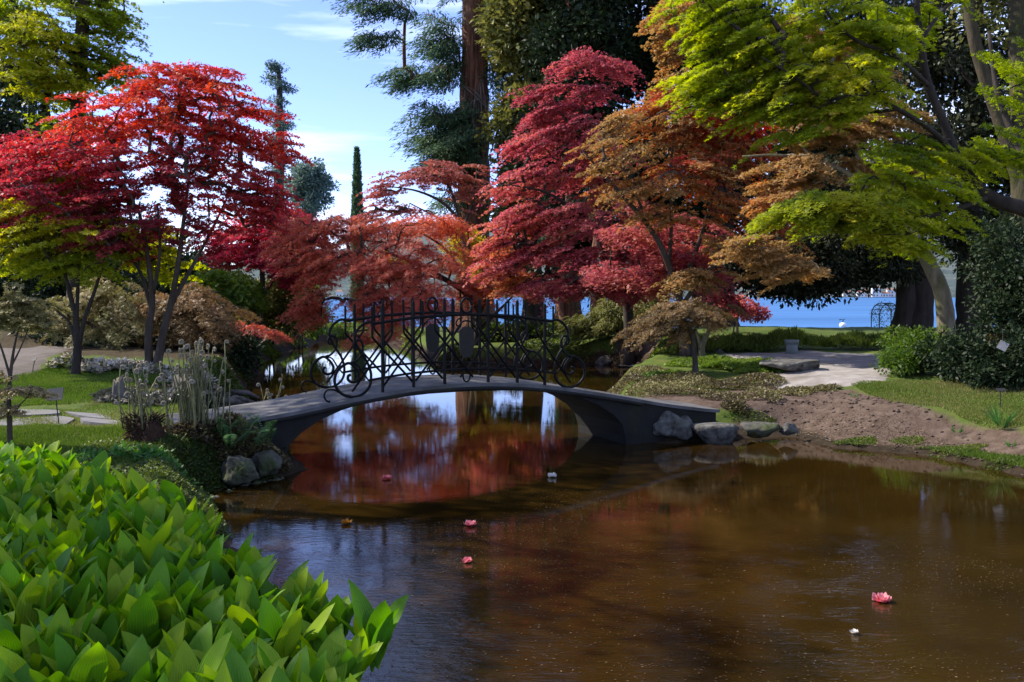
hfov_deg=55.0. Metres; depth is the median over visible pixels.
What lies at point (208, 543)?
lily plant
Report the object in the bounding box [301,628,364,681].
lily plant
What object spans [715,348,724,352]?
rock
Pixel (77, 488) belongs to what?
lily plant
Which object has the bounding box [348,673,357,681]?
lily plant
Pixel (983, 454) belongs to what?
bank grass
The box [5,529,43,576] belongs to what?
lily plant
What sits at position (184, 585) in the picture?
lily plant
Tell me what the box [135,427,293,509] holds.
bank moss
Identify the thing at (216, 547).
lily plant
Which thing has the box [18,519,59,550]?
lily plant
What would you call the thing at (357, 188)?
cypress
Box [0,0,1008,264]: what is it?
sky
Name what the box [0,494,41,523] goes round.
lily plant
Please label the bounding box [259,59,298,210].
sequoia
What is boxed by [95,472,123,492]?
lily plant
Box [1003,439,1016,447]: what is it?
grass tuft
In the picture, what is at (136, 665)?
lily plant
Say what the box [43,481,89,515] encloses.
lily plant
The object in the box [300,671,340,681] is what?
lily plant
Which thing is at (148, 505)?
lily plant
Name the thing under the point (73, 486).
lily plant
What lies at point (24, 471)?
lily plant
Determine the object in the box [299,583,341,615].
lily plant
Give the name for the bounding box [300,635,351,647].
lily plant
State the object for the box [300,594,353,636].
lily plant
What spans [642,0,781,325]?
evergreen tree
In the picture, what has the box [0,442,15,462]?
lily plant
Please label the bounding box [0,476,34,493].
lily plant
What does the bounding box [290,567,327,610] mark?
lily plant
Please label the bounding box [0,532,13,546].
lily plant
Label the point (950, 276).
hills
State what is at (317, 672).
lily plant
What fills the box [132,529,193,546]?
lily plant
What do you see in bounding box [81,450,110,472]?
lily plant
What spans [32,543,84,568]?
lily plant
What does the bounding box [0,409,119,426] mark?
stone paving
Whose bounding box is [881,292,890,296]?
lakeside house
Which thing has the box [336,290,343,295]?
lakeside house
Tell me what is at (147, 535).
lily plant
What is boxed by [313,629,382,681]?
lily plant
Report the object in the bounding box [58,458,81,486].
lily plant
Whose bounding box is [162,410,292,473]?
shrub
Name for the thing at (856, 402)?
soil clods
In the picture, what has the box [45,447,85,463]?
lily plant
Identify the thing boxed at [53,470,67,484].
lily plant
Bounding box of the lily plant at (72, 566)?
[37,545,86,577]
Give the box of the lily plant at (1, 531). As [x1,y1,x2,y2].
[0,515,12,537]
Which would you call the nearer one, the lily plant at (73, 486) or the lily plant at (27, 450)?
the lily plant at (73, 486)
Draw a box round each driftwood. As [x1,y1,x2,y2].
[218,399,245,404]
[222,396,254,402]
[226,395,240,398]
[230,389,259,398]
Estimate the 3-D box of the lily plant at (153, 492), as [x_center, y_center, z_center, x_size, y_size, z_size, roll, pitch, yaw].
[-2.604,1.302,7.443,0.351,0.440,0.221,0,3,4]
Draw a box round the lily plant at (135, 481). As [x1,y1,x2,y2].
[111,467,157,501]
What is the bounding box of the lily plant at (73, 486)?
[71,476,81,488]
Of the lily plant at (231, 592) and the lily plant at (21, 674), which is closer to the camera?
the lily plant at (21, 674)
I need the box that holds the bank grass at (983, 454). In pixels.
[913,445,1023,467]
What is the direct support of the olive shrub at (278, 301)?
on the ground at (914, 416)
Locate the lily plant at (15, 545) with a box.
[0,535,36,560]
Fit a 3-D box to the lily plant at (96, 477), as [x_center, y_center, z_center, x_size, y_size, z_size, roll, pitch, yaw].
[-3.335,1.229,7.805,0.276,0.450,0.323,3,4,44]
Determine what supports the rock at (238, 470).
on the ground at (914, 416)
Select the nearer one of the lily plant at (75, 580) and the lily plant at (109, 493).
the lily plant at (75, 580)
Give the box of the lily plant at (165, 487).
[159,479,186,506]
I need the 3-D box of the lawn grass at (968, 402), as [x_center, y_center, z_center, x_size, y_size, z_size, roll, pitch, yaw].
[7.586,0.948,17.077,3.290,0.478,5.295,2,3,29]
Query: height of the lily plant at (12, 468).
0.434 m
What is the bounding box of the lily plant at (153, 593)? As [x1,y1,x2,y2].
[104,575,158,657]
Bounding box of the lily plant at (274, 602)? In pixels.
[271,597,302,608]
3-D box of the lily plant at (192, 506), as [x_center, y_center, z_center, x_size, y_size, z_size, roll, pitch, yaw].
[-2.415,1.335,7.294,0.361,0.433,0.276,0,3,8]
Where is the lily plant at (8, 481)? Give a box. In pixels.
[3,472,12,487]
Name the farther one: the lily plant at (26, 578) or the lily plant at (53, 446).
the lily plant at (53, 446)
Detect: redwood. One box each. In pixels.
[321,0,520,332]
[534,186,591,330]
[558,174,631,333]
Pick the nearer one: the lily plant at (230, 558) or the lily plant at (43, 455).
the lily plant at (230, 558)
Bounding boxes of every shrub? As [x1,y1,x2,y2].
[8,313,166,348]
[154,323,265,379]
[162,410,292,473]
[183,266,270,320]
[234,273,321,344]
[297,285,340,348]
[869,324,960,375]
[912,213,1023,390]
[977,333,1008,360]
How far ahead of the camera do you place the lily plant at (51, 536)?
6.02 m
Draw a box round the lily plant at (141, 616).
[117,583,170,654]
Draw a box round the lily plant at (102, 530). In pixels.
[79,514,113,552]
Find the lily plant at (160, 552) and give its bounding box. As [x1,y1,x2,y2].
[138,541,192,586]
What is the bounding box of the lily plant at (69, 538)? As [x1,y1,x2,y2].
[29,527,84,563]
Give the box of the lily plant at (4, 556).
[0,546,38,572]
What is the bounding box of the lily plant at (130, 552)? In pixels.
[100,529,171,569]
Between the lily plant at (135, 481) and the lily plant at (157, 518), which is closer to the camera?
the lily plant at (157, 518)
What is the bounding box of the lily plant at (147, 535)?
[142,523,204,551]
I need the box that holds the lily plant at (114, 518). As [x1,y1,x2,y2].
[91,508,131,538]
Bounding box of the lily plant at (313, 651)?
[299,641,338,655]
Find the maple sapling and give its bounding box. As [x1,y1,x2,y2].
[0,280,73,442]
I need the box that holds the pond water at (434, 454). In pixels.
[210,338,1023,681]
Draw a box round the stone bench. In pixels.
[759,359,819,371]
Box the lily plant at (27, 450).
[18,442,45,459]
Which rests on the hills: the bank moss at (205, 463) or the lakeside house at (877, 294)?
the lakeside house at (877, 294)
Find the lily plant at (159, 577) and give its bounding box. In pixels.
[136,556,200,632]
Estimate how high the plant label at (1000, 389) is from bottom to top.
0.398 m
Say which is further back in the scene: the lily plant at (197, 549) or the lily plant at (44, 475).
the lily plant at (44, 475)
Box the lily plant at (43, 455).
[40,450,81,460]
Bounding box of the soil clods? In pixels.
[745,391,1020,462]
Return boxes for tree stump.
[112,375,130,402]
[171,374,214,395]
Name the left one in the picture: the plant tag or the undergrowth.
the undergrowth
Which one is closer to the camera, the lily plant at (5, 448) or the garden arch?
the lily plant at (5, 448)
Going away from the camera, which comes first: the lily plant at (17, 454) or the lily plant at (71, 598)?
the lily plant at (71, 598)
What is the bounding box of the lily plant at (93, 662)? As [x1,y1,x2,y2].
[41,633,117,681]
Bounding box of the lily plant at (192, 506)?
[155,491,211,513]
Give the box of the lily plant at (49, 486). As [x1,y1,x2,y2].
[43,479,73,511]
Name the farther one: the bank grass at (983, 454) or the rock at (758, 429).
the rock at (758, 429)
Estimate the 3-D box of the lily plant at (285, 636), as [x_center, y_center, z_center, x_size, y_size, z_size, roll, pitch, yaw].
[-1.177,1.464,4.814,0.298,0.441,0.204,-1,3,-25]
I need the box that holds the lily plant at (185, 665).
[145,631,231,681]
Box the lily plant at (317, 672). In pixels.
[309,649,336,681]
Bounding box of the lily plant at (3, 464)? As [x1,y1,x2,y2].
[0,458,12,473]
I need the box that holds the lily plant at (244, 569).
[230,560,276,602]
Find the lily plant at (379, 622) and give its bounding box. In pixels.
[335,579,408,671]
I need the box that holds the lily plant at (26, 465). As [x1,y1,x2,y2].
[19,453,49,470]
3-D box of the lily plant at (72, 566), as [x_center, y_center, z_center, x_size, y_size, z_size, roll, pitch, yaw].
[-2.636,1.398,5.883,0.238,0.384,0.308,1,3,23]
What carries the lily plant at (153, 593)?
on the ground at (914, 416)
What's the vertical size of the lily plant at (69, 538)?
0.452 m
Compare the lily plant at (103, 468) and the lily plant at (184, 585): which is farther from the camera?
the lily plant at (103, 468)
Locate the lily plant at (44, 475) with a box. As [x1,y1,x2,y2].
[38,462,77,515]
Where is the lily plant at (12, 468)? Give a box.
[2,461,36,479]
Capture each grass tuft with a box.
[949,425,964,432]
[982,403,1019,426]
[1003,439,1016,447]
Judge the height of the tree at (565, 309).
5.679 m
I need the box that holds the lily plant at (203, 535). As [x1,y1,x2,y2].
[171,521,215,543]
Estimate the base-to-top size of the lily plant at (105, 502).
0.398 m
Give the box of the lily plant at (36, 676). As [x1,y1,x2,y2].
[5,642,90,681]
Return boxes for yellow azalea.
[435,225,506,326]
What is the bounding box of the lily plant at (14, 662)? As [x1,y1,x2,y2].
[0,646,64,681]
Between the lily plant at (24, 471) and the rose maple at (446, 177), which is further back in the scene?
the rose maple at (446, 177)
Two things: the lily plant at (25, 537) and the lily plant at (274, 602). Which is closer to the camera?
the lily plant at (274, 602)
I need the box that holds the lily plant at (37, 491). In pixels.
[15,477,56,504]
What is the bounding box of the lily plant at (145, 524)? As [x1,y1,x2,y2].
[133,516,151,533]
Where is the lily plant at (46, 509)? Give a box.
[31,493,51,517]
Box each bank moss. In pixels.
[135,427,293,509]
[722,409,1022,470]
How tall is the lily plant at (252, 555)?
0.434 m
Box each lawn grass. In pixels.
[0,365,170,406]
[0,422,203,477]
[852,377,1023,429]
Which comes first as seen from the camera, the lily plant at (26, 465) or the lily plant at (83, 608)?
the lily plant at (83, 608)
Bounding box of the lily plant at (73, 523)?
[55,514,83,531]
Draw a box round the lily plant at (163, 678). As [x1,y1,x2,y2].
[157,672,168,681]
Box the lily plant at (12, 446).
[2,443,13,456]
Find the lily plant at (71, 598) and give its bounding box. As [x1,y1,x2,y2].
[53,561,99,617]
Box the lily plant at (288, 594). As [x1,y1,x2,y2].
[268,576,319,622]
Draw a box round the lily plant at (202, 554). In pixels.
[164,540,208,560]
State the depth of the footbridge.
14.50 m
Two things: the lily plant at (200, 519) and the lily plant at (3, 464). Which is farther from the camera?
the lily plant at (3, 464)
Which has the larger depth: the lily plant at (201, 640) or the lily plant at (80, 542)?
the lily plant at (80, 542)
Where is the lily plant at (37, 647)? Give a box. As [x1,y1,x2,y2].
[20,603,87,675]
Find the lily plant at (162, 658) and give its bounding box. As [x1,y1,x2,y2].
[156,647,195,679]
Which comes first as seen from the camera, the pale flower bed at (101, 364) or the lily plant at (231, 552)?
the lily plant at (231, 552)
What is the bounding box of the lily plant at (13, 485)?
[8,473,36,491]
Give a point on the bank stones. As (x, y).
(253, 482)
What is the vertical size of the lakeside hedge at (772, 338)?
0.776 m
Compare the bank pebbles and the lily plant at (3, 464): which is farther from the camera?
the bank pebbles
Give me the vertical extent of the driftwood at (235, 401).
0.220 m
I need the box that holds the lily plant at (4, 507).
[0,495,9,522]
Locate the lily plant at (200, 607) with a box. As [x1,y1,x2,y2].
[180,576,210,616]
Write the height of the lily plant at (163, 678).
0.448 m
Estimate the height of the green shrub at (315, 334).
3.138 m
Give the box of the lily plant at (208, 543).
[204,533,231,550]
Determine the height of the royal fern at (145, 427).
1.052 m
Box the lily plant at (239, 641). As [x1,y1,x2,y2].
[192,617,272,659]
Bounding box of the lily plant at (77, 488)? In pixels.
[59,484,80,495]
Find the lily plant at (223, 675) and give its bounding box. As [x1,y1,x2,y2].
[214,659,231,681]
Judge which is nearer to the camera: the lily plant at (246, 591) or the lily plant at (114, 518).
the lily plant at (246, 591)
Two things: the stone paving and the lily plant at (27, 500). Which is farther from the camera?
the stone paving
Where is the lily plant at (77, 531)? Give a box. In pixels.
[54,526,86,535]
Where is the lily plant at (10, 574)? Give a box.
[0,559,32,623]
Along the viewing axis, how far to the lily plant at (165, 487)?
7.50 m
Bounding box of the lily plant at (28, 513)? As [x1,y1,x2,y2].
[10,506,35,526]
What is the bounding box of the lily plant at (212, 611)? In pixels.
[171,594,225,644]
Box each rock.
[220,455,259,485]
[251,450,282,476]
[595,355,611,364]
[619,364,634,366]
[653,411,693,439]
[692,422,739,443]
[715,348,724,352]
[740,422,779,437]
[779,422,798,435]
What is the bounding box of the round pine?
[284,156,341,268]
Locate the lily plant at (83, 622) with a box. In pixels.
[38,593,104,653]
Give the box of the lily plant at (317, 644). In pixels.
[284,625,325,669]
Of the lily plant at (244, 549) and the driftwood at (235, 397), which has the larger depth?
the driftwood at (235, 397)
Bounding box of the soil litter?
[799,413,1022,466]
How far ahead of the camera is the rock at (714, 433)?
15.26 m
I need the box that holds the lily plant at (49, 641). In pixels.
[6,625,60,657]
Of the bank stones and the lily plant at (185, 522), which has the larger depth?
the bank stones
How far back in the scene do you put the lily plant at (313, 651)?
4.77 m
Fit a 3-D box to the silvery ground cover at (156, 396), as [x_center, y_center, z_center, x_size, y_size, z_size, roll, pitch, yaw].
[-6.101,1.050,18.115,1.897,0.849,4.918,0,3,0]
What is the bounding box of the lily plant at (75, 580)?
[34,559,89,588]
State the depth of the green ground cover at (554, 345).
32.02 m
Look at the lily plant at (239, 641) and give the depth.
4.52 m
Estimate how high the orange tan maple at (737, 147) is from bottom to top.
7.516 m
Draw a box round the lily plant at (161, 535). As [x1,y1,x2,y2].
[135,516,172,554]
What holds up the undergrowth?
on the ground at (914, 416)
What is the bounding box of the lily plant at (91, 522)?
[79,516,132,552]
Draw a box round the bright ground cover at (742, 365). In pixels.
[556,332,786,381]
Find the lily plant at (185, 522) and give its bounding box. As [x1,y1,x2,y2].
[134,501,197,533]
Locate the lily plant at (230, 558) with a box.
[222,531,253,579]
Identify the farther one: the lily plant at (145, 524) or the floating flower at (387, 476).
the floating flower at (387, 476)
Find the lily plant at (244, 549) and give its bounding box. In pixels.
[222,542,279,579]
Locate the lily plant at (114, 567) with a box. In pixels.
[99,558,121,590]
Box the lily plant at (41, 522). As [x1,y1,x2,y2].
[2,510,51,552]
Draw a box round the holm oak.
[716,151,951,332]
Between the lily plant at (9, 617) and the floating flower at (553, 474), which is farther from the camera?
the floating flower at (553, 474)
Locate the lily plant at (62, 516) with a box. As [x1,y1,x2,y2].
[52,506,81,525]
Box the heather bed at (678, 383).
[608,364,840,416]
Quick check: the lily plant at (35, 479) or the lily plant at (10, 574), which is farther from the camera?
the lily plant at (35, 479)
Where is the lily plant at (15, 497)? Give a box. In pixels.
[0,481,30,501]
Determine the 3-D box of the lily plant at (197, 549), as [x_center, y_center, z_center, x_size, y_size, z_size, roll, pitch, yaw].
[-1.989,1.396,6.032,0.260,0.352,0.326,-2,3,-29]
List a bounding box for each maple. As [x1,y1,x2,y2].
[0,0,164,320]
[0,59,313,371]
[0,170,209,374]
[20,276,163,350]
[129,281,262,352]
[185,208,343,344]
[235,320,292,374]
[256,209,566,359]
[348,159,502,324]
[461,44,768,366]
[562,67,835,356]
[611,296,735,373]
[633,0,955,335]
[645,0,1023,273]
[694,303,753,355]
[718,292,772,331]
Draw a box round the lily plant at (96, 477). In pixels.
[76,466,112,513]
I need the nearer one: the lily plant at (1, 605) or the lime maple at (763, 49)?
the lily plant at (1, 605)
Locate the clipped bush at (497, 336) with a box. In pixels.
[474,314,556,342]
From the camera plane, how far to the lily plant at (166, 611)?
5.04 m
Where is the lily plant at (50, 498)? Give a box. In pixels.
[24,479,58,511]
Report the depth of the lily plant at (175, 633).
4.64 m
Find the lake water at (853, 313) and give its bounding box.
[323,297,994,327]
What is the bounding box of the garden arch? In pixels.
[869,301,894,327]
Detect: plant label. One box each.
[46,387,63,423]
[996,388,1005,406]
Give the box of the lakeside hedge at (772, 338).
[676,324,908,351]
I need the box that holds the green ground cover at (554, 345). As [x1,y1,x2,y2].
[437,315,765,362]
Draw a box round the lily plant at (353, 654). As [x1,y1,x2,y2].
[336,636,365,680]
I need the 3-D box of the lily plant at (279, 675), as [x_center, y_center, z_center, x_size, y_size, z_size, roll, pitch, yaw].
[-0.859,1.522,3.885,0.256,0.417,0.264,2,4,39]
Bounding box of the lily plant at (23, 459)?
[5,456,31,464]
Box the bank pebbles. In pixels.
[731,431,1022,474]
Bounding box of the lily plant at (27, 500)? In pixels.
[18,490,43,513]
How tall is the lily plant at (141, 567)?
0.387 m
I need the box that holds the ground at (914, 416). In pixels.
[0,300,1023,681]
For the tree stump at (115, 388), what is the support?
on the ground at (914, 416)
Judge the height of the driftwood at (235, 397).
0.150 m
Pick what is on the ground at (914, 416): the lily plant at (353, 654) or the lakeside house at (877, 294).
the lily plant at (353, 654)
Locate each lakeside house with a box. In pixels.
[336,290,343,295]
[871,286,880,296]
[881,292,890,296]
[885,288,894,296]
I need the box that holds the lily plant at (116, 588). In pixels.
[89,561,145,608]
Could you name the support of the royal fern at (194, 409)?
on the ground at (914, 416)
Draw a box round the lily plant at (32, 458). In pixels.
[27,451,36,462]
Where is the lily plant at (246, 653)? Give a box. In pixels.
[194,639,258,681]
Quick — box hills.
[66,223,957,297]
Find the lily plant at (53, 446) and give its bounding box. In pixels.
[34,440,61,459]
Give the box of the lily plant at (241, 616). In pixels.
[222,598,288,638]
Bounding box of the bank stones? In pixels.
[212,476,283,497]
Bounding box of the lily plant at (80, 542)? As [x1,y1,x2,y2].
[43,529,85,545]
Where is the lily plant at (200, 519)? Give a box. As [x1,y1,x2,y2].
[186,509,222,539]
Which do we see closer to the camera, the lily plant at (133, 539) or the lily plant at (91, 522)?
the lily plant at (133, 539)
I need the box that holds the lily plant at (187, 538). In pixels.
[176,531,226,558]
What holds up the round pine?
on the ground at (914, 416)
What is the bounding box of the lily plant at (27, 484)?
[5,468,33,504]
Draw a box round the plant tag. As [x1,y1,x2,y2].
[996,329,1008,351]
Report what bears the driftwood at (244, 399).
on the ground at (914, 416)
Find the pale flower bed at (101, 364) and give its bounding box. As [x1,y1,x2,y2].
[45,352,221,392]
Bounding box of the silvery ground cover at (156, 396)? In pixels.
[89,380,233,408]
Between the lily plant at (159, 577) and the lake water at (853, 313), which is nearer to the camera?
the lily plant at (159, 577)
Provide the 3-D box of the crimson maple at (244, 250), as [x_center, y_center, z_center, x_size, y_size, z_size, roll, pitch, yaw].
[-8.879,-2.399,35.990,6.248,5.050,4.692,0,3,0]
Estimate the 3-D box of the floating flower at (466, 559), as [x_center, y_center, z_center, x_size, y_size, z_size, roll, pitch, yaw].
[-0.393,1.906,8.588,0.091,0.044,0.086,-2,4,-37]
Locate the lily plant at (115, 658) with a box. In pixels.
[81,631,158,681]
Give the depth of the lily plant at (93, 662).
4.17 m
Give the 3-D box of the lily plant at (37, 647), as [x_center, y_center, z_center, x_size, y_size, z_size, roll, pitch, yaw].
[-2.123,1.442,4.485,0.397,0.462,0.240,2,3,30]
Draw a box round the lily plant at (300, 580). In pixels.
[260,566,310,609]
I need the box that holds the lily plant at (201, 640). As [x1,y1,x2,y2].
[160,620,211,664]
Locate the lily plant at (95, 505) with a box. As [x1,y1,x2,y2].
[66,495,101,512]
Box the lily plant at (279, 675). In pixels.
[271,666,289,681]
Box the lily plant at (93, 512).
[77,506,98,527]
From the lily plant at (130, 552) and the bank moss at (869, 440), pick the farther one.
the bank moss at (869, 440)
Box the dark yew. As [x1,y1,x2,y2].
[554,293,675,347]
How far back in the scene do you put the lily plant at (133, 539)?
6.35 m
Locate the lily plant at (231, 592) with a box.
[218,585,235,606]
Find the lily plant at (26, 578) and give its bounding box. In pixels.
[18,566,69,584]
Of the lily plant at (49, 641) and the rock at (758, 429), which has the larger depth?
the rock at (758, 429)
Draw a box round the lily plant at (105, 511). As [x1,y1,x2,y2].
[84,505,107,528]
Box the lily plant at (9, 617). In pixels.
[3,611,14,626]
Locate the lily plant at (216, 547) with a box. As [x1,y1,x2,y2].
[166,534,231,590]
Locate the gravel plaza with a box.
[719,350,889,391]
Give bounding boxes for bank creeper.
[70,433,229,536]
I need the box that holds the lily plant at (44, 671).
[11,649,48,677]
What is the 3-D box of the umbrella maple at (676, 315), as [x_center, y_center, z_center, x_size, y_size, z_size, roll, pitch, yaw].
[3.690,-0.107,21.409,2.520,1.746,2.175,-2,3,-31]
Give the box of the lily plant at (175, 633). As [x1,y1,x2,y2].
[120,620,184,681]
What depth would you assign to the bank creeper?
10.61 m
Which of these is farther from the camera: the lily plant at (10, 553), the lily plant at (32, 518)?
the lily plant at (32, 518)
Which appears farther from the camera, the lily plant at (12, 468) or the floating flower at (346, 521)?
the floating flower at (346, 521)
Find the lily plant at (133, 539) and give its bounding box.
[114,536,135,545]
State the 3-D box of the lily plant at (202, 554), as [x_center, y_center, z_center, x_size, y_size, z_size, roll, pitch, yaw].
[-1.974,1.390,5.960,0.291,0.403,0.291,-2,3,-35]
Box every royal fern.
[114,361,167,443]
[159,337,231,444]
[256,378,287,400]
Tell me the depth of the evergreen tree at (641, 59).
39.73 m
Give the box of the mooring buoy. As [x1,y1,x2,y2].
[839,319,846,326]
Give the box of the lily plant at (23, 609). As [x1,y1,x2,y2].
[0,566,74,639]
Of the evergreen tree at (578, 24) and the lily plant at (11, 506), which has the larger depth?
the evergreen tree at (578, 24)
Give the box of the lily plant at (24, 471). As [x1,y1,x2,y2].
[16,462,52,476]
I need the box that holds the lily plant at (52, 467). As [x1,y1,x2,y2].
[40,458,69,481]
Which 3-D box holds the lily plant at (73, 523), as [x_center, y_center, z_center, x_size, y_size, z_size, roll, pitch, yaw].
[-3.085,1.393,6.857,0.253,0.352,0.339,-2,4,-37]
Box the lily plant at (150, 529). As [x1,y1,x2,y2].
[122,523,153,542]
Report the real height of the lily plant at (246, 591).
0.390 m
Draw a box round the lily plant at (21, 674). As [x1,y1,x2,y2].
[0,658,34,681]
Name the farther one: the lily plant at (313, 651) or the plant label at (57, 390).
the plant label at (57, 390)
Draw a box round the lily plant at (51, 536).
[42,527,98,563]
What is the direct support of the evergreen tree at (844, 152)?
on the ground at (914, 416)
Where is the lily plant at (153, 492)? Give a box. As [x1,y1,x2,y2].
[148,483,188,521]
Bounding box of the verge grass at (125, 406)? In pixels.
[0,385,187,427]
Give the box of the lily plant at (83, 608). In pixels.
[34,583,96,626]
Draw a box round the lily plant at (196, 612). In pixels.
[187,589,239,644]
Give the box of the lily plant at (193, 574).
[170,565,208,590]
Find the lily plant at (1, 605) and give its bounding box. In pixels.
[0,577,6,615]
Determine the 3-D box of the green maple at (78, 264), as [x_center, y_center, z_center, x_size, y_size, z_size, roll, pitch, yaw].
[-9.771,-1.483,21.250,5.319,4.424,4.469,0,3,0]
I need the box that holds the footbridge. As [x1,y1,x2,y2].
[169,297,719,453]
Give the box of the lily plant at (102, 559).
[74,542,131,598]
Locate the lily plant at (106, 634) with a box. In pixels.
[61,611,124,655]
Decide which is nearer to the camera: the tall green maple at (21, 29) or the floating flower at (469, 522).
the floating flower at (469, 522)
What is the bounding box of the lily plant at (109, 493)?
[105,483,130,500]
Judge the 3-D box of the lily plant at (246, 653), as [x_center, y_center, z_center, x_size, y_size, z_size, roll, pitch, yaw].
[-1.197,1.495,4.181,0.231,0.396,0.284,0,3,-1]
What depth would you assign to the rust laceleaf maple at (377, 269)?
31.16 m
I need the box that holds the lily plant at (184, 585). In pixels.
[170,561,214,614]
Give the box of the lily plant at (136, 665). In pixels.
[93,634,169,681]
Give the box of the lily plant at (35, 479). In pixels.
[10,471,54,484]
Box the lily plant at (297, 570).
[274,560,308,591]
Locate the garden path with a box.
[0,345,72,377]
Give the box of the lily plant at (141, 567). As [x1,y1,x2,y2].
[120,551,154,584]
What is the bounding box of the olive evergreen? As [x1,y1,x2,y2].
[470,0,580,324]
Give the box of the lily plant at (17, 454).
[12,444,40,459]
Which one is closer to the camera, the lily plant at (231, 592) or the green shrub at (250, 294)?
the lily plant at (231, 592)
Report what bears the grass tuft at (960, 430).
on the ground at (914, 416)
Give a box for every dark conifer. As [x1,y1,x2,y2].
[0,56,167,317]
[0,74,57,308]
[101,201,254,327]
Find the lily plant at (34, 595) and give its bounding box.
[3,571,64,615]
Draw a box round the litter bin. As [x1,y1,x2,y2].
[785,339,798,353]
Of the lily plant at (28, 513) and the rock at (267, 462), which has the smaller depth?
the lily plant at (28, 513)
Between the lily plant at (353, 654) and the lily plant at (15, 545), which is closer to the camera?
the lily plant at (353, 654)
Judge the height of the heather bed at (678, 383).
0.861 m
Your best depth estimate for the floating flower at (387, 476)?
12.40 m
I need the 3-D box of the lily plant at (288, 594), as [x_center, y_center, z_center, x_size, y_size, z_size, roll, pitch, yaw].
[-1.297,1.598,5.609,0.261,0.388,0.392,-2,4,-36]
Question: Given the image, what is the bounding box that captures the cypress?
[349,146,366,321]
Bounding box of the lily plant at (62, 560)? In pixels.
[14,545,97,578]
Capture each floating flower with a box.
[341,518,351,523]
[381,474,391,478]
[462,557,471,562]
[463,520,476,525]
[548,472,556,476]
[872,592,891,602]
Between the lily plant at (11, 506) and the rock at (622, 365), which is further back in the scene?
the rock at (622, 365)
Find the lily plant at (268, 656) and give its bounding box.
[253,637,309,681]
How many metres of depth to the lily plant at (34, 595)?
5.09 m
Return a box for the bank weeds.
[72,440,198,486]
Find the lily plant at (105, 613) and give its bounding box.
[92,598,124,629]
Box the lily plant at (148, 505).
[113,496,159,539]
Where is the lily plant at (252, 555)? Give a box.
[213,545,276,596]
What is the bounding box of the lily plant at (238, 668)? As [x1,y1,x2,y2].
[202,647,288,681]
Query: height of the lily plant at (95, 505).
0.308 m
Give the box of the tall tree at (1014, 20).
[934,0,1023,241]
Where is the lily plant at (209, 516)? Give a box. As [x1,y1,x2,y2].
[181,506,221,530]
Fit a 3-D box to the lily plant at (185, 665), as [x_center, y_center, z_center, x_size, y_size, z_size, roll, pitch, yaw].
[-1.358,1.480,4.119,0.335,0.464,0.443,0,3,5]
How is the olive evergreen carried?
on the ground at (914, 416)
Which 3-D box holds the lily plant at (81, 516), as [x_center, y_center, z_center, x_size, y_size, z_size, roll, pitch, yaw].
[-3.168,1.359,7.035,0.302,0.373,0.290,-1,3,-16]
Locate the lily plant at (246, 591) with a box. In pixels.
[226,574,284,621]
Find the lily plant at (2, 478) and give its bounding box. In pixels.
[0,471,11,480]
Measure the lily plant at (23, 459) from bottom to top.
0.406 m
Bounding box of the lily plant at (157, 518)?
[116,502,165,541]
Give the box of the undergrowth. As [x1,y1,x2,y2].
[188,344,265,398]
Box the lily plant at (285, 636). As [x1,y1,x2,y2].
[243,592,301,665]
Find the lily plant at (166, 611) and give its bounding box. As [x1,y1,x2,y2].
[153,581,223,631]
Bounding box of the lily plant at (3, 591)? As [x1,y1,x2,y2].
[0,572,25,597]
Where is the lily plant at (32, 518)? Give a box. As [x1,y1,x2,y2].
[0,513,36,547]
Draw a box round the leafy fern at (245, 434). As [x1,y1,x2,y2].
[211,413,276,446]
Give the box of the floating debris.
[236,490,1023,681]
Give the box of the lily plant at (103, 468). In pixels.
[79,459,123,478]
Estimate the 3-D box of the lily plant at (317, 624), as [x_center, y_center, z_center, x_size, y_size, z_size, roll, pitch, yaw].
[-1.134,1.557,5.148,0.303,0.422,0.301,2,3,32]
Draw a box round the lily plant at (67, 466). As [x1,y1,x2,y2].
[61,460,91,472]
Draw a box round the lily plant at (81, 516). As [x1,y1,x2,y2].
[50,502,91,532]
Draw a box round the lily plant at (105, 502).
[99,490,137,510]
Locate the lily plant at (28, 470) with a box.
[4,458,43,476]
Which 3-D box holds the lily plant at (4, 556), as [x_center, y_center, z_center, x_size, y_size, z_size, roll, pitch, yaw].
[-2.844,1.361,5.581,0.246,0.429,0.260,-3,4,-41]
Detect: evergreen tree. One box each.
[492,0,636,328]
[582,0,698,301]
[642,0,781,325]
[716,0,911,325]
[839,0,1011,336]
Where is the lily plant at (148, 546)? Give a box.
[137,527,194,564]
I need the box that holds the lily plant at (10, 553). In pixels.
[7,548,25,564]
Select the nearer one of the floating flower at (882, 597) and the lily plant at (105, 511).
the lily plant at (105, 511)
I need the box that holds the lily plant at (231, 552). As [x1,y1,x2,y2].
[226,548,263,556]
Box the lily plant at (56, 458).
[51,450,83,471]
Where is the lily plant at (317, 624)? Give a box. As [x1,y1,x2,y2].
[260,600,334,646]
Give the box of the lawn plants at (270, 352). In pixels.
[258,321,425,363]
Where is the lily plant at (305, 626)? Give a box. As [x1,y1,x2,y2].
[301,619,342,641]
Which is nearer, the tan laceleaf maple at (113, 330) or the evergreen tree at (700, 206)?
the tan laceleaf maple at (113, 330)
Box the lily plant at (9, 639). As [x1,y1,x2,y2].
[0,613,53,657]
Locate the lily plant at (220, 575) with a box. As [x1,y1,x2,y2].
[210,554,274,592]
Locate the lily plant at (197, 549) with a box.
[190,541,203,556]
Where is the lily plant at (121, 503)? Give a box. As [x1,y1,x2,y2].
[108,494,134,537]
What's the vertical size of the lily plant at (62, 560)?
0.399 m

